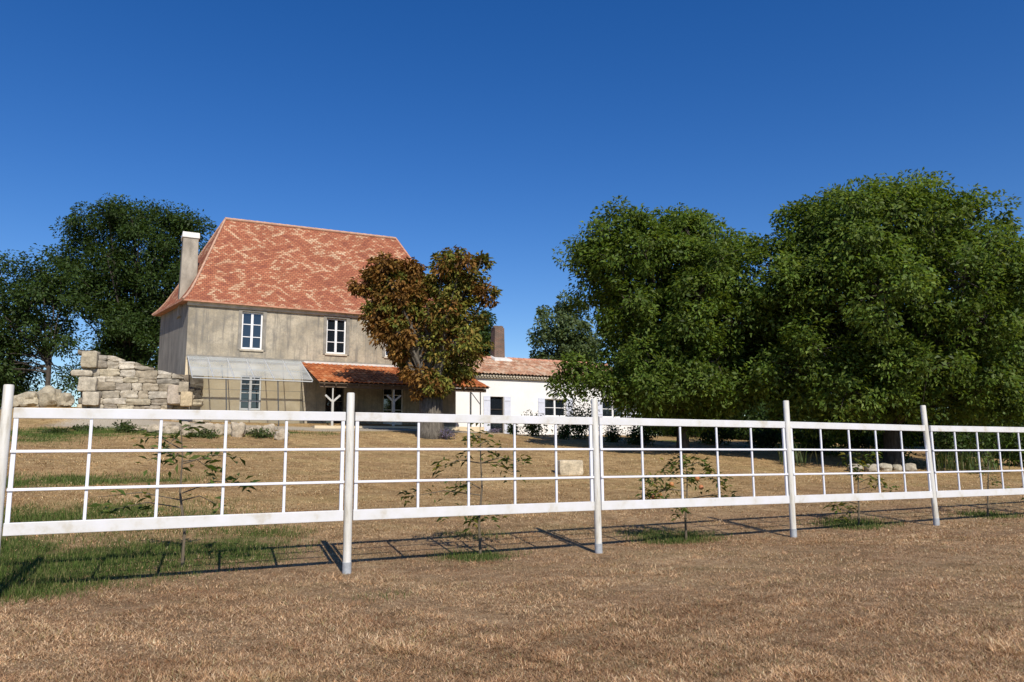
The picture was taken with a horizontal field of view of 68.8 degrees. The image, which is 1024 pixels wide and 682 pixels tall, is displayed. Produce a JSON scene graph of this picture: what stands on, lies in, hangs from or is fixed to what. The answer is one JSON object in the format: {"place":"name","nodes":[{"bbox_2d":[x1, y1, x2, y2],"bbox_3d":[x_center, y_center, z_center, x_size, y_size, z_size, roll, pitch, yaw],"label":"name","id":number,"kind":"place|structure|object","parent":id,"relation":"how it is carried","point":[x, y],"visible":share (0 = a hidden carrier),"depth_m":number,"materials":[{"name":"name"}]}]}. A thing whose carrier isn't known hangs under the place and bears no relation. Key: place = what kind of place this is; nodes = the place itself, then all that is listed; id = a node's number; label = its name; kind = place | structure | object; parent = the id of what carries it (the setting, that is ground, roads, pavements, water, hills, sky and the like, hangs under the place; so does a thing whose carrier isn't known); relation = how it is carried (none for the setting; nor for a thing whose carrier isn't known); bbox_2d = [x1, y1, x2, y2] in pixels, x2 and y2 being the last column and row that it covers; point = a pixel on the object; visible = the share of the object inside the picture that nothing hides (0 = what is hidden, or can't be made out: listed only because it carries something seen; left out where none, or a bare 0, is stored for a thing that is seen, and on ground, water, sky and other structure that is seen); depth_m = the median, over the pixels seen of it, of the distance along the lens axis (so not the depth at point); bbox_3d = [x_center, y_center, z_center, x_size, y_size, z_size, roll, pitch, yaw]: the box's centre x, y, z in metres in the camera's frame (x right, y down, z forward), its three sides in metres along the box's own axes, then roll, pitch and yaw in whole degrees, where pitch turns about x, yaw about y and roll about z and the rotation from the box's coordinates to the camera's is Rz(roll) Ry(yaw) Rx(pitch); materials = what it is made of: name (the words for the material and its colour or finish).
{"place":"outdoors","nodes":[
{"label":"outdoors","id":0,"kind":"place"},
{"bbox_2d":[0,424,1022,605],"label":"green grass","id":1,"kind":"structure","parent":0,"point":[58,516],"depth_m":10.73,"materials":[{"name":"green plant"}]},
{"bbox_2d":[0,406,1023,681],"bbox_3d":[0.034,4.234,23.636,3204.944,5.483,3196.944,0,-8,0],"label":"ground","id":2,"kind":"structure","parent":0,"point":[656,464],"depth_m":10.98,"materials":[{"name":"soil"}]},
{"bbox_2d":[13,395,19,407],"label":"rock","id":3,"kind":"object","parent":2,"relation":"on","point":[15,402],"visible":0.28,"depth_m":30.10,"materials":[{"name":"stone"}]},
{"bbox_2d":[17,391,38,406],"bbox_3d":[-19.548,2.383,30.475,1.017,0.676,0.793,0,-8,0],"label":"rock","id":4,"kind":"object","parent":2,"relation":"on","point":[27,399],"visible":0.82,"depth_m":30.14,"materials":[{"name":"stone"}]},
{"bbox_2d":[0,243,96,409],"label":"tall tree","id":5,"kind":"object","parent":2,"relation":"on","point":[41,287],"visible":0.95,"depth_m":46.28,"materials":[{"name":"green plant"}]},
{"bbox_2d":[37,385,61,407],"bbox_3d":[-18.778,2.260,30.374,0.847,0.936,0.698,0,-8,0],"label":"rock","id":6,"kind":"object","parent":2,"relation":"on","point":[47,395],"visible":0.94,"depth_m":30.12,"materials":[{"name":"stone"}]},
{"bbox_2d":[37,426,72,433],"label":"weed clump","id":7,"kind":"object","parent":2,"relation":"on","point":[57,430],"visible":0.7,"depth_m":26.68,"materials":[{"name":"green plant"}]},
{"bbox_2d":[56,393,74,406],"bbox_3d":[-18.163,2.440,30.431,0.733,0.670,0.623,0,-8,0],"label":"rock","id":8,"kind":"object","parent":2,"relation":"on","point":[65,399],"visible":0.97,"depth_m":30.24,"materials":[{"name":"stone"}]},
{"bbox_2d":[66,423,103,430],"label":"weed clump","id":9,"kind":"object","parent":2,"relation":"on","point":[81,427],"visible":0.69,"depth_m":27.63,"materials":[{"name":"green plant"}]},
{"bbox_2d":[107,419,142,432],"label":"weed clump","id":10,"kind":"object","parent":2,"relation":"on","point":[124,426],"visible":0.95,"depth_m":27.70,"materials":[{"name":"green plant"}]},
{"bbox_2d":[37,192,216,397],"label":"tall tree","id":11,"kind":"object","parent":2,"relation":"on","point":[129,330],"visible":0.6,"depth_m":49.73,"materials":[{"name":"green plant"}]},
{"bbox_2d":[70,349,203,421],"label":"ruined wall","id":12,"kind":"structure","parent":2,"relation":"on","point":[109,382],"depth_m":31.43,"materials":[{"name":"stone"}]},
{"bbox_2d":[146,424,159,432],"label":"rock","id":13,"kind":"object","parent":2,"relation":"on","point":[152,427],"visible":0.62,"depth_m":28.10,"materials":[{"name":"stone"}]},
{"bbox_2d":[162,422,175,432],"bbox_3d":[-13.037,3.315,28.347,0.541,0.496,0.450,0,-8,0],"label":"rock","id":14,"kind":"object","parent":2,"relation":"on","point":[166,425],"visible":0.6,"depth_m":28.19,"materials":[{"name":"stone"}]},
{"bbox_2d":[166,425,178,433],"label":"rock","id":15,"kind":"object","parent":2,"relation":"on","point":[173,429],"visible":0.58,"depth_m":28.12,"materials":[{"name":"stone"}]},
{"bbox_2d":[88,420,259,566],"bbox_3d":[-4.293,1.958,9.659,2.266,1.956,0.817,0,-8,0],"label":"fruit sapling","id":16,"kind":"object","parent":2,"relation":"on","point":[171,460],"visible":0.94,"depth_m":9.69,"materials":[{"name":"green plant"}]},
{"bbox_2d":[179,421,191,435],"bbox_3d":[-12.189,3.291,27.927,0.459,0.611,0.359,0,-8,0],"label":"rock","id":17,"kind":"object","parent":2,"relation":"on","point":[184,432],"visible":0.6,"depth_m":27.80,"materials":[{"name":"stone"}]},
{"bbox_2d":[191,424,205,432],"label":"rock","id":18,"kind":"object","parent":2,"relation":"on","point":[202,425],"visible":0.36,"depth_m":28.15,"materials":[{"name":"stone"}]},
{"bbox_2d":[182,428,222,438],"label":"weed clump","id":19,"kind":"object","parent":2,"relation":"on","point":[202,434],"visible":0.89,"depth_m":27.26,"materials":[{"name":"green plant"}]},
{"bbox_2d":[203,423,214,432],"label":"rock","id":20,"kind":"object","parent":2,"relation":"on","point":[209,426],"visible":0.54,"depth_m":28.31,"materials":[{"name":"stone"}]},
{"bbox_2d":[215,423,223,434],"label":"rock","id":21,"kind":"object","parent":2,"relation":"on","point":[220,427],"visible":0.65,"depth_m":28.55,"materials":[{"name":"stone"}]},
{"bbox_2d":[223,424,231,434],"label":"rock","id":22,"kind":"object","parent":2,"relation":"on","point":[229,429],"visible":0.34,"depth_m":28.68,"materials":[{"name":"stone"}]},
{"bbox_2d":[231,422,245,436],"bbox_3d":[-10.356,3.375,28.308,0.558,0.644,0.430,0,-8,0],"label":"rock","id":23,"kind":"object","parent":2,"relation":"on","point":[238,429],"visible":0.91,"depth_m":28.14,"materials":[{"name":"stone"}]},
{"bbox_2d":[246,426,254,433],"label":"rock","id":24,"kind":"object","parent":2,"relation":"on","point":[248,428],"visible":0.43,"depth_m":29.08,"materials":[{"name":"stone"}]},
{"bbox_2d":[246,426,278,438],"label":"weed clump","id":25,"kind":"object","parent":2,"relation":"on","point":[261,434],"visible":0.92,"depth_m":28.06,"materials":[{"name":"green plant"}]},
{"bbox_2d":[263,424,275,435],"bbox_3d":[-9.336,3.445,28.718,0.530,0.554,0.438,-4,-9,20],"label":"rock","id":26,"kind":"object","parent":2,"relation":"on","point":[268,426],"visible":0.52,"depth_m":28.61,"materials":[{"name":"stone"}]},
{"bbox_2d":[274,428,289,439],"bbox_3d":[-8.608,3.516,27.962,0.537,0.509,0.474,0,-8,0],"label":"rock","id":27,"kind":"object","parent":2,"relation":"on","point":[279,434],"visible":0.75,"depth_m":27.80,"materials":[{"name":"stone"}]},
{"bbox_2d":[152,217,455,426],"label":"old house","id":28,"kind":"structure","parent":2,"relation":"on","point":[256,290],"depth_m":36.93,"materials":[{"name":"beige stone"}]},
{"bbox_2d":[187,356,312,425],"bbox_3d":[-11.954,2.319,34.021,5.122,3.381,2.689,4,-9,-28],"label":"glazed canopy","id":29,"kind":"object","parent":28,"relation":"attached to","point":[231,369],"visible":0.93,"depth_m":33.64,"materials":[{"name":"glass"}]},
{"bbox_2d":[239,375,260,409],"bbox_3d":[-12.407,2.457,35.467,0.956,1.630,0.082,4,-9,-28],"label":"window","id":30,"kind":"structure","parent":28,"relation":"in","point":[250,399],"depth_m":35.47,"materials":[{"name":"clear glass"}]},
{"bbox_2d":[241,312,262,349],"bbox_3d":[-12.477,-0.482,35.873,0.959,1.806,0.082,4,-9,-28],"label":"window","id":31,"kind":"structure","parent":28,"relation":"in","point":[251,336],"depth_m":35.88,"materials":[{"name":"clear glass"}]},
{"bbox_2d":[325,383,343,422],"bbox_3d":[-8.861,3.004,37.284,0.927,2.280,0.082,4,-9,-28],"label":"door","id":32,"kind":"structure","parent":28,"relation":"in","point":[338,404],"depth_m":37.31,"materials":[{"name":"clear glass"}]},
{"bbox_2d":[326,318,345,353],"bbox_3d":[-8.896,-0.234,37.754,0.997,1.806,0.082,4,-9,-28],"label":"window","id":33,"kind":"structure","parent":28,"relation":"in","point":[336,328],"depth_m":37.77,"materials":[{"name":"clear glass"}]},
{"bbox_2d":[383,385,402,424],"bbox_3d":[-6.174,3.189,38.695,1.079,2.280,0.082,4,-9,-28],"label":"door","id":34,"kind":"structure","parent":28,"relation":"in","point":[387,403],"depth_m":38.70,"materials":[{"name":"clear glass"}]},
{"bbox_2d":[302,361,489,431],"bbox_3d":[-5.573,2.817,37.076,8.998,3.579,3.231,4,-9,-28],"label":"tiled porch","id":35,"kind":"object","parent":2,"relation":"on","point":[361,376],"visible":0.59,"depth_m":35.81,"materials":[{"name":"painted wood"},{"name":"tile"}]},
{"bbox_2d":[346,244,501,438],"bbox_3d":[-3.786,-0.009,32.287,6.887,8.592,3.700,0,-8,0],"label":"chestnut tree","id":36,"kind":"object","parent":2,"relation":"on","point":[418,338],"visible":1,"depth_m":31.83,"materials":[{"name":"brown plant"}]},
{"bbox_2d":[439,425,456,439],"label":"lavender bush","id":37,"kind":"object","parent":2,"relation":"on","point":[446,435],"visible":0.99,"depth_m":31.14,"materials":[{"name":"purple plant"}]},
{"bbox_2d":[398,423,531,553],"bbox_3d":[-0.692,2.160,10.959,2.005,1.958,0.709,0,-8,0],"label":"fruit sapling","id":38,"kind":"object","parent":2,"relation":"on","point":[464,486],"visible":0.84,"depth_m":10.96,"materials":[{"name":"green plant"}]},
{"bbox_2d":[464,306,496,373],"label":"dark tree","id":39,"kind":"object","parent":2,"relation":"on","point":[486,331],"visible":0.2,"depth_m":56.09,"materials":[{"name":"green plant"}]},
{"bbox_2d":[486,427,502,432],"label":"lavender bush","id":40,"kind":"object","parent":2,"relation":"on","point":[491,430],"visible":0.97,"depth_m":36.63,"materials":[{"name":"purple plant"}]},
{"bbox_2d":[0,384,1023,573],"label":"fence","id":41,"kind":"object","parent":2,"relation":"on","point":[596,503],"visible":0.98,"depth_m":10.06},
{"bbox_2d":[504,424,520,434],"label":"garden shrub","id":42,"kind":"object","parent":2,"relation":"on","point":[510,430],"visible":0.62,"depth_m":37.62,"materials":[{"name":"green plant"}]},
{"bbox_2d":[521,410,547,436],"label":"garden shrub","id":43,"kind":"object","parent":2,"relation":"on","point":[533,429],"visible":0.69,"depth_m":39.58,"materials":[{"name":"green plant"}]},
{"bbox_2d":[456,326,636,434],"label":"white house","id":44,"kind":"structure","parent":2,"relation":"on","point":[517,387],"depth_m":44.58,"materials":[{"name":"paint"}]},
{"bbox_2d":[490,397,502,432],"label":"door","id":45,"kind":"structure","parent":44,"relation":"in","point":[496,403],"depth_m":43.46,"materials":[{"name":"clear glass"}]},
{"bbox_2d":[545,399,564,415],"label":"window","id":46,"kind":"structure","parent":44,"relation":"in","point":[552,408],"depth_m":45.29,"materials":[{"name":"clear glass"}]},
{"bbox_2d":[602,401,623,416],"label":"window","id":47,"kind":"structure","parent":44,"relation":"in","point":[606,413],"depth_m":47.17,"materials":[{"name":"clear glass"}]},
{"bbox_2d":[551,424,573,439],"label":"garden shrub","id":48,"kind":"object","parent":2,"relation":"on","point":[565,431],"visible":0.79,"depth_m":36.63,"materials":[{"name":"green plant"}]},
{"bbox_2d":[526,289,604,360],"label":"pale tree","id":49,"kind":"object","parent":2,"relation":"on","point":[566,339],"visible":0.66,"depth_m":61.41,"materials":[{"name":"green plant"}]},
{"bbox_2d":[557,460,582,474],"bbox_3d":[1.649,3.682,21.724,0.774,0.459,0.564,2,-9,-14],"label":"stone block","id":50,"kind":"object","parent":2,"relation":"on","point":[569,467],"depth_m":21.46,"materials":[{"name":"beige stone"}]},
{"bbox_2d":[558,395,599,438],"bbox_3d":[3.448,3.845,38.331,2.344,2.504,2.572,0,-8,0],"label":"garden shrub","id":51,"kind":"object","parent":2,"relation":"on","point":[579,429],"visible":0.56,"depth_m":38.13,"materials":[{"name":"green plant"}]},
{"bbox_2d":[602,425,621,442],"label":"garden shrub","id":52,"kind":"object","parent":2,"relation":"on","point":[612,436],"visible":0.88,"depth_m":36.94,"materials":[{"name":"green plant"}]},
{"bbox_2d":[620,426,661,445],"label":"garden shrub","id":53,"kind":"object","parent":2,"relation":"on","point":[634,437],"visible":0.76,"depth_m":35.41,"materials":[{"name":"green plant"}]},
{"bbox_2d":[544,195,786,452],"bbox_3d":[6.313,-0.642,31.415,10.044,10.926,7.985,0,-8,0],"label":"walnut tree","id":54,"kind":"object","parent":2,"relation":"on","point":[683,357],"visible":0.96,"depth_m":29.76,"materials":[{"name":"green plant"}]},
{"bbox_2d":[634,410,698,436],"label":"hedge bush","id":55,"kind":"object","parent":2,"relation":"on","point":[675,433],"visible":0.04,"depth_m":43.27,"materials":[{"name":"green plant"}]},
{"bbox_2d":[635,455,740,538],"bbox_3d":[3.022,2.608,12.400,2.038,1.457,0.711,1,-8,-7],"label":"fruit sapling","id":56,"kind":"object","parent":2,"relation":"on","point":[671,484],"visible":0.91,"depth_m":12.40,"materials":[{"name":"green plant"}]},
{"bbox_2d":[690,418,748,444],"bbox_3d":[10.100,4.317,36.697,2.763,1.761,3.391,8,-12,-43],"label":"garden shrub","id":57,"kind":"object","parent":2,"relation":"on","point":[710,437],"visible":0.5,"depth_m":36.38,"materials":[{"name":"green plant"}]},
{"bbox_2d":[722,399,800,439],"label":"hedge bush","id":58,"kind":"object","parent":2,"relation":"on","point":[761,408],"visible":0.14,"depth_m":42.76,"materials":[{"name":"green plant"}]},
{"bbox_2d":[739,316,794,434],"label":"background tree","id":59,"kind":"object","parent":2,"relation":"on","point":[773,361],"depth_m":50.17,"materials":[{"name":"green plant"}]},
{"bbox_2d":[743,415,793,448],"bbox_3d":[12.261,4.439,35.941,2.644,1.737,3.167,0,-8,0],"label":"undergrowth bush","id":60,"kind":"object","parent":2,"relation":"on","point":[766,439],"visible":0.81,"depth_m":35.38,"materials":[{"name":"green plant"}]},
{"bbox_2d":[775,442,817,465],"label":"tall plant","id":61,"kind":"object","parent":2,"relation":"on","point":[798,456],"visible":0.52,"depth_m":27.05,"materials":[{"name":"green plant"}]},
{"bbox_2d":[750,401,859,443],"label":"hedge bush","id":62,"kind":"object","parent":2,"relation":"on","point":[802,429],"visible":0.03,"depth_m":41.58,"materials":[{"name":"green plant"}]},
{"bbox_2d":[770,418,861,455],"bbox_3d":[13.200,4.113,32.896,3.337,1.993,3.394,0,-8,0],"label":"undergrowth bush","id":63,"kind":"object","parent":2,"relation":"on","point":[826,443],"visible":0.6,"depth_m":32.38,"materials":[{"name":"green plant"}]},
{"bbox_2d":[847,464,862,470],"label":"rock","id":64,"kind":"object","parent":2,"relation":"on","point":[860,467],"visible":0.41,"depth_m":25.87,"materials":[{"name":"stone"}]},
{"bbox_2d":[835,415,880,453],"bbox_3d":[15.542,4.312,33.862,2.305,1.950,2.332,0,-8,0],"label":"undergrowth bush","id":65,"kind":"object","parent":2,"relation":"on","point":[861,442],"visible":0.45,"depth_m":33.48,"materials":[{"name":"green plant"}]},
{"bbox_2d":[823,447,898,525],"bbox_3d":[6.831,2.849,14.569,1.776,1.553,0.680,1,-8,-7],"label":"fruit sapling","id":66,"kind":"object","parent":2,"relation":"on","point":[857,459],"visible":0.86,"depth_m":14.57,"materials":[{"name":"green plant"}]},
{"bbox_2d":[864,464,876,471],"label":"rock","id":67,"kind":"object","parent":2,"relation":"on","point":[872,468],"visible":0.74,"depth_m":25.90,"materials":[{"name":"stone"}]},
{"bbox_2d":[830,418,914,444],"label":"hedge bush","id":68,"kind":"object","parent":2,"relation":"on","point":[873,435],"visible":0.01,"depth_m":42.19,"materials":[{"name":"green plant"}]},
{"bbox_2d":[733,167,1023,467],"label":"walnut tree","id":69,"kind":"object","parent":2,"relation":"on","point":[851,286],"visible":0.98,"depth_m":26.57,"materials":[{"name":"green plant"}]},
{"bbox_2d":[879,463,892,470],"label":"rock","id":70,"kind":"object","parent":2,"relation":"on","point":[885,467],"visible":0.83,"depth_m":26.36,"materials":[{"name":"stone"}]},
{"bbox_2d":[861,431,920,460],"bbox_3d":[16.085,4.118,31.975,2.123,2.260,2.410,3,-9,-21],"label":"undergrowth bush","id":71,"kind":"object","parent":2,"relation":"on","point":[880,443],"visible":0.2,"depth_m":31.53,"materials":[{"name":"green plant"}]},
{"bbox_2d":[892,464,902,470],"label":"rock","id":72,"kind":"object","parent":2,"relation":"on","point":[897,467],"visible":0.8,"depth_m":26.62,"materials":[{"name":"stone"}]},
{"bbox_2d":[905,463,916,471],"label":"rock","id":73,"kind":"object","parent":2,"relation":"on","point":[909,467],"visible":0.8,"depth_m":26.42,"materials":[{"name":"stone"}]},
{"bbox_2d":[868,405,965,446],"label":"hedge bush","id":74,"kind":"object","parent":2,"relation":"on","point":[921,439],"visible":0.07,"depth_m":41.00,"materials":[{"name":"green plant"}]},
{"bbox_2d":[917,446,970,470],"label":"tall plant","id":75,"kind":"object","parent":2,"relation":"on","point":[942,458],"visible":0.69,"depth_m":26.96,"materials":[{"name":"green plant"}]},
{"bbox_2d":[910,420,988,459],"bbox_3d":[19.886,4.371,33.625,3.000,2.208,2.912,5,-10,-31],"label":"undergrowth bush","id":76,"kind":"object","parent":2,"relation":"on","point":[945,441],"visible":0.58,"depth_m":33.23,"materials":[{"name":"green plant"}]},
{"bbox_2d":[941,447,982,472],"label":"tall plant","id":77,"kind":"object","parent":2,"relation":"on","point":[969,464],"visible":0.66,"depth_m":26.96,"materials":[{"name":"green plant"}]},
{"bbox_2d":[933,407,1020,444],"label":"hedge bush","id":78,"kind":"object","parent":2,"relation":"on","point":[993,425],"visible":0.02,"depth_m":42.19,"materials":[{"name":"green plant"}]},
{"bbox_2d":[966,419,1012,458],"bbox_3d":[22.115,4.456,34.583,2.231,2.289,2.869,0,-8,0],"label":"undergrowth bush","id":79,"kind":"object","parent":2,"relation":"on","point":[989,440],"visible":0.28,"depth_m":34.38,"materials":[{"name":"green plant"}]},
{"bbox_2d":[969,443,1009,516],"bbox_3d":[10.284,3.018,16.160,0.737,1.634,0.460,3,-9,-20],"label":"fruit sapling","id":80,"kind":"object","parent":2,"relation":"on","point":[990,458],"visible":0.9,"depth_m":16.23,"materials":[{"name":"green plant"}]},
{"bbox_2d":[966,449,1018,473],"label":"tall plant","id":81,"kind":"object","parent":2,"relation":"on","point":[992,466],"visible":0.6,"depth_m":26.92,"materials":[{"name":"green plant"}]},
{"bbox_2d":[963,413,1023,466],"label":"undergrowth bush","id":82,"kind":"object","parent":2,"relation":"on","point":[1013,440],"visible":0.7,"depth_m":30.61,"materials":[{"name":"green plant"}]},
{"bbox_2d":[987,387,1023,440],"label":"hedge bush","id":83,"kind":"object","parent":2,"relation":"on","point":[1009,425],"visible":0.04,"depth_m":41.39,"materials":[{"name":"green plant"}]},
{"bbox_2d":[999,285,1023,426],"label":"leafy tree","id":84,"kind":"object","parent":2,"relation":"on","point":[1018,425],"depth_m":35.60,"materials":[{"name":"green plant"}]},
{"bbox_2d":[0,0,1023,426],"label":"sky","id":85,"kind":"structure","parent":0,"point":[497,128],"materials":[{"name":"blue"}]}
]}

